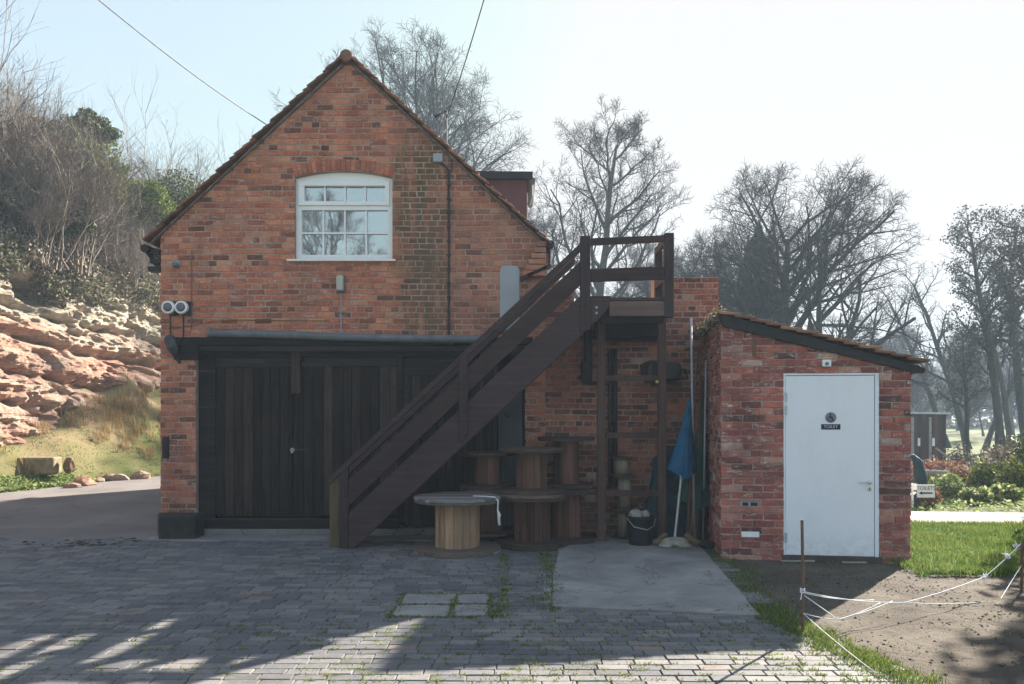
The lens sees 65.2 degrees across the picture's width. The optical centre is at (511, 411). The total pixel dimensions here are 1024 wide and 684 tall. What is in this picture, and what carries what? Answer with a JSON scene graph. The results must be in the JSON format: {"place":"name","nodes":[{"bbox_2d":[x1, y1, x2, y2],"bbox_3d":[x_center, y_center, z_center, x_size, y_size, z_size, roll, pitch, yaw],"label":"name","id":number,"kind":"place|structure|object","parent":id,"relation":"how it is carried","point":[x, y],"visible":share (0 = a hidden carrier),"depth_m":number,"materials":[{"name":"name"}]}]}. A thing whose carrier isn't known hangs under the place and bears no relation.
{"place":"outdoors","nodes":[
{"label":"outdoors","id":0,"kind":"place"},
{"bbox_2d":[0,373,160,492],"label":"bank","id":1,"kind":"structure","parent":0,"point":[126,460],"depth_m":19.80,"materials":[{"name":"plant"}]},
{"bbox_2d":[17,457,61,473],"bbox_3d":[-10.406,1.177,17.600,0.836,0.374,0.360,0,0,0],"label":"stone trough","id":2,"kind":"object","parent":1,"relation":"on","point":[49,465],"visible":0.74,"depth_m":17.42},
{"bbox_2d":[0,472,97,492],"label":"ground cover","id":3,"kind":"object","parent":1,"relation":"on","point":[13,485],"visible":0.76,"depth_m":16.98,"materials":[{"name":"green plant"}]},
{"bbox_2d":[0,375,160,476],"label":"dry grass","id":4,"kind":"structure","parent":1,"relation":"on","point":[120,416],"depth_m":20.99,"materials":[{"name":"plant"}]},
{"bbox_2d":[0,476,891,683],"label":"driveway","id":5,"kind":"structure","parent":0,"point":[130,508],"depth_m":12.42,"materials":[{"name":"asphalt"}]},
{"bbox_2d":[147,535,497,540],"bbox_3d":[-2.000,1.612,10.150,5.200,0.036,0.400,0,0,0],"label":"concrete apron","id":6,"kind":"object","parent":5,"relation":"on","point":[311,537],"visible":0.29,"depth_m":10.08,"materials":[{"name":"concrete"}]},
{"bbox_2d":[158,513,203,538],"bbox_3d":[-4.283,1.465,10.201,0.612,0.330,0.358,0,0,0],"label":"corner stone","id":7,"kind":"object","parent":6,"relation":"on","point":[180,525],"visible":0.78,"depth_m":10.04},
{"bbox_2d":[392,605,449,617],"bbox_3d":[-0.726,1.606,6.428,0.437,0.028,0.363,0,0,0],"label":"paving flag","id":8,"kind":"object","parent":5,"relation":"on","point":[430,610],"visible":0.87,"depth_m":6.42,"materials":[{"name":"concrete"}]},
{"bbox_2d":[402,594,455,604],"bbox_3d":[-0.710,1.606,6.844,0.443,0.028,0.348,0,0,0],"label":"paving flag","id":9,"kind":"object","parent":5,"relation":"on","point":[432,599],"visible":0.83,"depth_m":6.83,"materials":[{"name":"concrete"}]},
{"bbox_2d":[552,535,759,616],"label":"concrete slab","id":10,"kind":"structure","parent":5,"relation":"on","point":[609,574],"depth_m":7.50,"materials":[{"name":"concrete"}]},
{"bbox_2d":[550,487,596,544],"bbox_3d":[0.672,1.270,9.960,0.800,0.661,0.794,0,0,0],"label":"cable reel","id":11,"kind":"object","parent":10,"relation":"on","point":[566,518],"visible":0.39,"depth_m":9.78,"materials":[{"name":"brown wood"}]},
{"bbox_2d":[537,436,594,488],"bbox_3d":[0.672,0.620,9.960,0.720,0.621,0.714,0,0,0],"label":"cable reel","id":12,"kind":"object","parent":11,"relation":"on","point":[566,469],"visible":0.84,"depth_m":9.81,"materials":[{"name":"brown wood"}]},
{"bbox_2d":[610,509,629,539],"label":"reel","id":13,"kind":"object","parent":10,"relation":"on","point":[622,531],"visible":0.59,"depth_m":10.04,"materials":[{"name":"brown wood"}]},
{"bbox_2d":[612,476,635,510],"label":"reel","id":14,"kind":"object","parent":13,"relation":"on","point":[623,502],"visible":0.78,"depth_m":10.02,"materials":[{"name":"brown wood"}]},
{"bbox_2d":[609,456,632,476],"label":"reel","id":15,"kind":"object","parent":14,"relation":"on","point":[620,466],"visible":1,"depth_m":10.02,"materials":[{"name":"brown wood"}]},
{"bbox_2d":[625,514,655,545],"bbox_3d":[1.546,1.415,9.612,0.360,0.345,0.374,0,0,0],"label":"bucket","id":16,"kind":"object","parent":10,"relation":"on","point":[640,531],"visible":0.81,"depth_m":9.49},
{"bbox_2d":[644,446,695,538],"bbox_3d":[2.026,1.010,10.100,0.903,1.150,0.345,0,0,0],"label":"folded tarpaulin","id":17,"kind":"object","parent":10,"relation":"on","point":[672,485],"visible":0.26,"depth_m":9.99,"materials":[{"name":"fabric"}]},
{"bbox_2d":[666,396,696,536],"bbox_3d":[2.039,0.694,9.617,0.386,1.778,0.283,0,0,0],"label":"folded parasol","id":18,"kind":"object","parent":10,"relation":"on","point":[682,464],"visible":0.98,"depth_m":9.60,"materials":[{"name":"blue fabric"}]},
{"bbox_2d":[686,352,697,542],"bbox_3d":[2.218,0.414,9.850,0.034,2.351,0.585,0,0,25],"label":"pole","id":19,"kind":"object","parent":10,"relation":"on","point":[690,478],"visible":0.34,"depth_m":9.89,"materials":[{"name":"metal"}]},
{"bbox_2d":[674,403,710,534],"bbox_3d":[2.243,0.733,9.878,0.466,1.701,0.364,0,0,-15],"label":"folded parasol","id":20,"kind":"object","parent":10,"relation":"on","point":[702,499],"visible":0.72,"depth_m":9.85,"materials":[{"name":"green fabric"}]},
{"bbox_2d":[690,318,695,544],"bbox_3d":[2.202,0.208,9.750,0.031,2.760,0.434,0,0,7],"label":"pole","id":21,"kind":"object","parent":10,"relation":"on","point":[692,412],"visible":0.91,"depth_m":9.78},
{"bbox_2d":[696,346,701,539],"bbox_3d":[2.329,0.374,9.975,0.040,2.429,0.410,0,0,20],"label":"pole","id":22,"kind":"object","parent":10,"relation":"on","point":[699,419],"visible":0.66,"depth_m":10.02,"materials":[{"name":"metal"}]},
{"bbox_2d":[0,536,924,683],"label":"brick paving","id":23,"kind":"structure","parent":0,"point":[48,612],"depth_m":5.96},
{"bbox_2d":[414,492,500,558],"bbox_3d":[-0.627,1.282,9.200,1.000,0.637,0.994,0,0,0],"label":"cable reel","id":24,"kind":"object","parent":23,"relation":"on","point":[457,525],"visible":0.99,"depth_m":8.97,"materials":[{"name":"brown wood"}]},
{"bbox_2d":[454,604,489,617],"bbox_3d":[-0.327,1.606,6.440,0.283,0.028,0.381,0,0,0],"label":"paving flag","id":25,"kind":"object","parent":23,"relation":"on","point":[465,610],"visible":0.89,"depth_m":6.42,"materials":[{"name":"concrete"}]},
{"bbox_2d":[457,594,488,603],"bbox_3d":[-0.340,1.606,6.845,0.279,0.028,0.331,0,0,0],"label":"paving flag","id":26,"kind":"object","parent":23,"relation":"on","point":[471,598],"visible":0.75,"depth_m":6.83,"materials":[{"name":"concrete"}]},
{"bbox_2d":[459,488,513,536],"bbox_3d":[-0.299,1.229,10.000,0.720,0.563,0.714,0,0,0],"label":"cable reel","id":27,"kind":"object","parent":23,"relation":"on","point":[490,526],"visible":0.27,"depth_m":9.82,"materials":[{"name":"brown wood"}]},
{"bbox_2d":[459,451,515,489],"bbox_3d":[-0.299,0.719,10.000,0.720,0.442,0.714,0,0,0],"label":"cable reel","id":28,"kind":"object","parent":27,"relation":"on","point":[487,470],"visible":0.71,"depth_m":9.84,"materials":[{"name":"brown wood"}]},
{"bbox_2d":[328,233,673,548],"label":"timber staircase","id":29,"kind":"structure","parent":23,"relation":"on","point":[632,318],"depth_m":9.35,"materials":[{"name":"brown wood"}]},
{"bbox_2d":[0,550,1021,683],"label":"paving weeds","id":30,"kind":"object","parent":23,"relation":"on","point":[866,657],"visible":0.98,"depth_m":5.67,"materials":[{"name":"plant"}]},
{"bbox_2d":[495,492,568,550],"bbox_3d":[0.240,1.281,9.620,0.880,0.638,0.874,0,0,0],"label":"cable reel","id":31,"kind":"object","parent":23,"relation":"on","point":[531,522],"visible":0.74,"depth_m":9.42,"materials":[{"name":"brown wood"}]},
{"bbox_2d":[499,446,564,494],"bbox_3d":[0.240,0.694,9.640,0.800,0.523,0.794,0,0,0],"label":"cable reel","id":32,"kind":"object","parent":31,"relation":"on","point":[531,470],"visible":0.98,"depth_m":9.47,"materials":[{"name":"brown wood"}]},
{"bbox_2d":[702,360,706,540],"bbox_3d":[2.376,0.468,9.875,0.026,2.239,0.293,0,0,21],"label":"pole","id":33,"kind":"object","parent":23,"relation":"on","point":[704,449],"visible":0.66,"depth_m":9.88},
{"bbox_2d":[0,0,1023,418],"label":"sky","id":34,"kind":"structure","parent":0,"point":[929,93],"materials":[{"name":"white"}]},
{"bbox_2d":[126,375,1023,541],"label":"ground","id":35,"kind":"structure","parent":0,"point":[976,438],"depth_m":45.13,"materials":[{"name":"green plant"}]},
{"bbox_2d":[0,247,160,446],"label":"sandstone cliff","id":36,"kind":"structure","parent":35,"relation":"on","point":[51,356],"depth_m":20.34,"materials":[{"name":"stone"}]},
{"bbox_2d":[0,182,60,235],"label":"evergreen bush","id":37,"kind":"object","parent":36,"relation":"on","point":[13,200],"visible":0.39,"depth_m":19.25,"materials":[{"name":"grey plant"}]},
{"bbox_2d":[0,0,68,120],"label":"thicket bush","id":38,"kind":"object","parent":36,"relation":"on","point":[4,100],"visible":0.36,"depth_m":20.99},
{"bbox_2d":[0,75,84,208],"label":"thicket bush","id":39,"kind":"object","parent":36,"relation":"on","point":[20,128],"visible":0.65,"depth_m":18.99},
{"bbox_2d":[4,112,81,163],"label":"evergreen bush","id":40,"kind":"object","parent":36,"relation":"on","point":[68,131],"visible":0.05,"depth_m":21.30,"materials":[{"name":"green plant"}]},
{"bbox_2d":[0,141,92,264],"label":"thicket bush","id":41,"kind":"object","parent":36,"relation":"on","point":[42,214],"visible":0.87,"depth_m":19.24,"materials":[{"name":"plant"}]},
{"bbox_2d":[0,52,111,183],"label":"thicket bush","id":42,"kind":"object","parent":36,"relation":"on","point":[12,116],"visible":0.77,"depth_m":19.13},
{"bbox_2d":[0,32,113,262],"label":"thicket bush","id":43,"kind":"object","parent":36,"relation":"on","point":[13,157],"visible":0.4,"depth_m":19.78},
{"bbox_2d":[39,194,97,275],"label":"evergreen bush","id":44,"kind":"object","parent":36,"relation":"on","point":[75,229],"visible":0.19,"depth_m":20.41,"materials":[{"name":"green plant"}]},
{"bbox_2d":[0,82,142,267],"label":"thicket bush","id":45,"kind":"object","parent":36,"relation":"on","point":[35,179],"visible":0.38,"depth_m":19.38,"materials":[{"name":"plant"}]},
{"bbox_2d":[0,59,143,272],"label":"thicket bush","id":46,"kind":"object","parent":36,"relation":"on","point":[65,243],"visible":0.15,"depth_m":20.72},
{"bbox_2d":[0,82,155,271],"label":"thicket bush","id":47,"kind":"object","parent":36,"relation":"on","point":[58,259],"visible":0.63,"depth_m":19.98,"materials":[{"name":"plant"}]},
{"bbox_2d":[0,163,160,310],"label":"bramble cover","id":48,"kind":"object","parent":36,"relation":"on","point":[109,279],"visible":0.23,"depth_m":21.32,"materials":[{"name":"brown plant"}]},
{"bbox_2d":[0,219,160,314],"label":"cliff ivy","id":49,"kind":"object","parent":36,"relation":"on","point":[56,281],"visible":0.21,"depth_m":21.04,"materials":[{"name":"green plant"}]},
{"bbox_2d":[12,90,159,276],"bbox_3d":[-11.555,-5.888,20.862,3.592,4.643,4.326,0,0,23],"label":"thicket bush","id":50,"kind":"object","parent":36,"relation":"on","point":[78,271],"visible":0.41,"depth_m":20.93,"materials":[{"name":"plant"}]},
{"bbox_2d":[16,110,162,279],"bbox_3d":[-11.589,-5.788,21.556,4.224,4.427,3.976,0,0,-21],"label":"thicket bush","id":51,"kind":"object","parent":36,"relation":"on","point":[111,227],"visible":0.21,"depth_m":21.69,"materials":[{"name":"plant"}]},
{"bbox_2d":[53,136,129,282],"bbox_3d":[-11.797,-5.503,22.084,2.268,4.005,2.521,0,0,0],"label":"evergreen bush","id":52,"kind":"object","parent":36,"relation":"on","point":[106,163],"visible":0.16,"depth_m":21.75,"materials":[{"name":"plant"}]},
{"bbox_2d":[60,106,123,256],"bbox_3d":[-12.452,-6.220,23.478,1.566,5.439,1.538,0,0,27],"label":"evergreen bush","id":53,"kind":"object","parent":36,"relation":"on","point":[108,131],"visible":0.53,"depth_m":23.33,"materials":[{"name":"green plant"}]},
{"bbox_2d":[54,95,141,280],"bbox_3d":[-12.229,-6.223,22.828,3.198,5.275,4.025,0,0,-20],"label":"thicket bush","id":54,"kind":"object","parent":36,"relation":"on","point":[104,249],"visible":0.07,"depth_m":22.79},
{"bbox_2d":[102,211,154,274],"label":"thicket bush","id":55,"kind":"object","parent":36,"relation":"on","point":[126,241],"visible":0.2,"depth_m":24.30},
{"bbox_2d":[101,219,159,288],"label":"thicket bush","id":56,"kind":"object","parent":36,"relation":"on","point":[143,258],"visible":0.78,"depth_m":23.52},
{"bbox_2d":[109,178,177,293],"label":"evergreen bush","id":57,"kind":"object","parent":36,"relation":"on","point":[160,201],"visible":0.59,"depth_m":24.27,"materials":[{"name":"green plant"}]},
{"bbox_2d":[97,59,220,276],"bbox_3d":[-12.206,-7.720,28.479,5.224,8.615,6.575,0,0,19],"label":"thicket bush","id":58,"kind":"object","parent":36,"relation":"on","point":[166,153],"visible":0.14,"depth_m":27.81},
{"bbox_2d":[136,168,201,224],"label":"evergreen bush","id":59,"kind":"object","parent":36,"relation":"on","point":[184,195],"visible":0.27,"depth_m":26.46,"materials":[{"name":"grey plant"}]},
{"bbox_2d":[119,141,220,228],"bbox_3d":[-11.539,-6.559,28.800,5.633,6.271,5.985,0,0,16],"label":"thicket bush","id":60,"kind":"object","parent":36,"relation":"on","point":[149,175],"visible":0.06,"depth_m":27.24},
{"bbox_2d":[140,49,553,534],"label":"brick building","id":61,"kind":"structure","parent":35,"relation":"on","point":[298,376],"depth_m":10.40,"materials":[{"name":"brick"}]},
{"bbox_2d":[164,335,181,363],"bbox_3d":[-4.372,-0.810,10.307,0.211,0.372,0.163,0,0,0],"label":"lamp housing","id":62,"kind":"object","parent":61,"relation":"attached to","point":[171,344],"visible":1,"depth_m":10.26,"materials":[{"name":"metal"}]},
{"bbox_2d":[305,212,347,253],"bbox_3d":[-2.457,-2.369,10.595,0.572,0.566,0.024,0,0,0],"label":"net curtain","id":63,"kind":"object","parent":61,"relation":"hanging from","point":[334,221],"visible":0.79,"depth_m":10.60,"materials":[{"name":"fabric"}]},
{"bbox_2d":[287,173,395,261],"bbox_3d":[-2.210,-2.540,10.425,1.404,1.180,0.200,0,0,0],"label":"window","id":64,"kind":"structure","parent":61,"relation":"in","point":[328,180],"depth_m":10.46,"materials":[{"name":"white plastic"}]},
{"bbox_2d":[404,357,466,526],"bbox_3d":[-1.011,0.397,10.535,0.826,2.227,0.070,0,0,0],"label":"side door","id":65,"kind":"structure","parent":61,"relation":"in","point":[419,372],"depth_m":10.53,"materials":[{"name":"wood"}]},
{"bbox_2d":[268,15,549,239],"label":"bare tree","id":66,"kind":"object","parent":35,"relation":"on","point":[431,101],"visible":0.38,"depth_m":45.11,"materials":[{"name":"grey plant"}]},
{"bbox_2d":[528,201,611,300],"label":"bare tree","id":67,"kind":"object","parent":35,"relation":"on","point":[542,224],"visible":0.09,"depth_m":51.30,"materials":[{"name":"grey plant"}]},
{"bbox_2d":[528,94,696,298],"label":"bare tree","id":68,"kind":"object","parent":35,"relation":"on","point":[609,217],"visible":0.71,"depth_m":41.65,"materials":[{"name":"grey plant"}]},
{"bbox_2d":[545,277,718,535],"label":"yard wall","id":69,"kind":"structure","parent":35,"relation":"on","point":[571,391],"depth_m":10.41,"materials":[{"name":"red brick"}]},
{"bbox_2d":[640,360,688,382],"bbox_3d":[1.975,-0.520,10.215,0.631,0.301,0.360,0,0,0],"label":"hose reel","id":70,"kind":"object","parent":69,"relation":"hanging from","point":[673,371],"visible":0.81,"depth_m":10.04,"materials":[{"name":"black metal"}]},
{"bbox_2d":[605,243,687,296],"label":"bare tree","id":71,"kind":"object","parent":35,"relation":"on","point":[646,262],"visible":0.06,"depth_m":57.33,"materials":[{"name":"grey plant"}]},
{"bbox_2d":[612,229,793,326],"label":"bare tree","id":72,"kind":"object","parent":35,"relation":"on","point":[638,283],"visible":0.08,"depth_m":45.76,"materials":[{"name":"grey plant"}]},
{"bbox_2d":[674,154,949,400],"bbox_3d":[12.968,-4.239,37.325,12.841,15.165,11.984,0,0,0],"label":"bare tree","id":73,"kind":"object","parent":35,"relation":"on","point":[784,292],"visible":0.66,"depth_m":35.79,"materials":[{"name":"grey plant"}]},
{"bbox_2d":[864,329,932,405],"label":"woodland tree","id":74,"kind":"object","parent":35,"relation":"on","point":[885,344],"visible":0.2,"depth_m":61.44,"materials":[{"name":"grey plant"}]},
{"bbox_2d":[872,276,951,447],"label":"leaning tree","id":75,"kind":"object","parent":35,"relation":"on","point":[924,377],"visible":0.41,"depth_m":51.45,"materials":[{"name":"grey plant"}]},
{"bbox_2d":[910,454,927,491],"bbox_3d":[8.645,1.361,17.000,0.351,0.946,0.260,0,0,0],"label":"covered heap","id":76,"kind":"object","parent":35,"relation":"on","point":[920,476],"visible":0.71,"depth_m":16.92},
{"bbox_2d":[910,363,940,411],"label":"woodland tree","id":77,"kind":"object","parent":35,"relation":"on","point":[921,409],"visible":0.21,"depth_m":71.66,"materials":[{"name":"grey plant"}]},
{"bbox_2d":[917,485,934,508],"bbox_3d":[7.031,1.441,13.612,0.313,0.418,0.056,0,0,0],"label":"arrow sign","id":78,"kind":"object","parent":35,"relation":"on","point":[925,491],"visible":1,"depth_m":13.59,"materials":[{"name":"white plastic"}]},
{"bbox_2d":[910,412,950,474],"bbox_3d":[15.047,1.163,31.090,2.695,2.374,2.420,0,0,0],"label":"timber cabin","id":79,"kind":"object","parent":35,"relation":"on","point":[928,433],"visible":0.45,"depth_m":30.00,"materials":[{"name":"wood"}]},
{"bbox_2d":[920,419,927,462],"bbox_3d":[15.441,1.256,29.984,0.281,1.987,0.028,0,0,0],"label":"door","id":80,"kind":"structure","parent":79,"relation":"in","point":[923,422],"depth_m":29.97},
{"bbox_2d":[889,261,972,448],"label":"leaning tree","id":81,"kind":"object","parent":35,"relation":"on","point":[945,367],"visible":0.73,"depth_m":49.01,"materials":[{"name":"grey plant"}]},
{"bbox_2d":[912,456,968,483],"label":"garden shrub","id":82,"kind":"object","parent":35,"relation":"on","point":[944,467],"visible":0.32,"depth_m":18.92,"materials":[{"name":"orange plant"}]},
{"bbox_2d":[915,471,970,501],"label":"garden shrub","id":83,"kind":"object","parent":35,"relation":"on","point":[944,485],"visible":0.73,"depth_m":14.88,"materials":[{"name":"green plant"}]},
{"bbox_2d":[943,443,977,467],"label":"garden shrub","id":84,"kind":"object","parent":35,"relation":"on","point":[956,456],"visible":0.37,"depth_m":21.91,"materials":[{"name":"green plant"}]},
{"bbox_2d":[925,318,1001,460],"bbox_3d":[21.712,-1.093,38.855,3.130,7.118,2.580,0,0,0],"label":"alder tree","id":85,"kind":"object","parent":35,"relation":"on","point":[964,381],"visible":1,"depth_m":38.62,"materials":[{"name":"grey plant"}]},
{"bbox_2d":[924,323,1006,426],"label":"woodland tree","id":86,"kind":"object","parent":35,"relation":"on","point":[975,406],"visible":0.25,"depth_m":65.42,"materials":[{"name":"grey plant"}]},
{"bbox_2d":[912,373,1018,428],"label":"distant woods","id":87,"kind":"object","parent":35,"relation":"on","point":[985,422],"visible":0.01,"depth_m":115.37,"materials":[{"name":"grey plant"}]},
{"bbox_2d":[910,483,1023,511],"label":"bed ground cover","id":88,"kind":"object","parent":35,"relation":"on","point":[963,504],"visible":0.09,"depth_m":13.62,"materials":[{"name":"green plant"}]},
{"bbox_2d":[952,485,993,504],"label":"garden shrub","id":89,"kind":"object","parent":35,"relation":"on","point":[976,494],"visible":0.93,"depth_m":14.31,"materials":[{"name":"green plant"}]},
{"bbox_2d":[934,205,1022,458],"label":"alder tree","id":90,"kind":"object","parent":35,"relation":"on","point":[982,309],"visible":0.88,"depth_m":39.92,"materials":[{"name":"grey plant"}]},
{"bbox_2d":[939,252,1022,449],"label":"leaning tree","id":91,"kind":"object","parent":35,"relation":"on","point":[1006,410],"visible":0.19,"depth_m":48.82,"materials":[{"name":"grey plant"}]},
{"bbox_2d":[951,204,1023,458],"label":"alder tree","id":92,"kind":"object","parent":35,"relation":"on","point":[1019,389],"visible":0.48,"depth_m":40.21,"materials":[{"name":"grey plant"}]},
{"bbox_2d":[965,457,1009,490],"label":"garden shrub","id":93,"kind":"object","parent":35,"relation":"on","point":[986,473],"visible":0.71,"depth_m":15.72,"materials":[{"name":"green plant"}]},
{"bbox_2d":[964,437,1016,484],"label":"garden shrub","id":94,"kind":"object","parent":35,"relation":"on","point":[1001,451],"visible":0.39,"depth_m":17.46,"materials":[{"name":"green plant"}]},
{"bbox_2d":[979,226,1023,382],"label":"alder tree","id":95,"kind":"object","parent":35,"relation":"on","point":[1014,251],"visible":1,"depth_m":33.81,"materials":[{"name":"grey plant"}]},
{"bbox_2d":[981,324,1023,434],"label":"woodland tree","id":96,"kind":"object","parent":35,"relation":"on","point":[1011,405],"visible":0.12,"depth_m":78.56,"materials":[{"name":"grey plant"}]},
{"bbox_2d":[982,312,1023,448],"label":"leaning tree","id":97,"kind":"object","parent":35,"relation":"on","point":[1010,386],"visible":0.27,"depth_m":49.74,"materials":[{"name":"grey plant"}]},
{"bbox_2d":[984,429,1023,485],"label":"garden shrub","id":98,"kind":"object","parent":35,"relation":"on","point":[1018,450],"visible":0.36,"depth_m":18.97,"materials":[{"name":"green plant"}]},
{"bbox_2d":[985,482,1023,502],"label":"garden shrub","id":99,"kind":"object","parent":35,"relation":"on","point":[1006,491],"visible":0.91,"depth_m":14.48,"materials":[{"name":"green plant"}]},
{"bbox_2d":[993,454,1023,489],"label":"garden shrub","id":100,"kind":"object","parent":35,"relation":"on","point":[1016,475],"visible":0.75,"depth_m":15.94,"materials":[{"name":"green plant"}]},
{"bbox_2d":[708,551,1023,683],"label":"bare earth","id":101,"kind":"structure","parent":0,"point":[981,662],"depth_m":6.46,"materials":[{"name":"soil"}]},
{"bbox_2d":[0,537,1023,681],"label":"leaf litter","id":102,"kind":"object","parent":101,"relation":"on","point":[80,542],"visible":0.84,"depth_m":7.16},
{"bbox_2d":[800,520,804,630],"bbox_3d":[2.111,1.218,5.818,0.043,0.865,0.044,0,0,0],"label":"stake","id":103,"kind":"object","parent":101,"relation":"on","point":[802,590],"visible":0.98,"depth_m":5.81,"materials":[{"name":"brown wood"}]},
{"bbox_2d":[803,542,1020,672],"bbox_3d":[3.158,1.396,6.328,3.335,0.456,0.747,0,0,-44],"label":"string","id":104,"kind":"object","parent":103,"relation":"attached to","point":[982,577],"visible":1,"depth_m":6.21,"materials":[{"name":"white fabric"}]},
{"bbox_2d":[687,302,930,563],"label":"brick shed","id":105,"kind":"structure","parent":101,"relation":"on","point":[811,428],"depth_m":8.70,"materials":[{"name":"red brick"}]},
{"bbox_2d":[785,375,873,556],"bbox_3d":[3.438,0.582,8.669,0.934,1.952,0.102,0,0,8],"label":"door","id":106,"kind":"structure","parent":105,"relation":"in","point":[829,420],"depth_m":8.67,"materials":[{"name":"metal"}]},
{"bbox_2d":[885,518,1023,579],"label":"lawn grass","id":107,"kind":"structure","parent":0,"point":[971,528],"depth_m":9.20,"materials":[{"name":"plant"}]},
{"bbox_2d":[910,511,1023,522],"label":"garden path","id":108,"kind":"structure","parent":0,"point":[926,516],"depth_m":12.19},
{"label":"hill","id":109,"kind":"structure","parent":0,"visible":0},
{"bbox_2d":[142,120,256,200],"bbox_3d":[-12.871,-8.015,32.274,7.044,9.231,5.597,0,0,-40],"label":"thicket bush","id":110,"kind":"object","parent":109,"relation":"on","point":[201,159],"visible":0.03,"depth_m":31.49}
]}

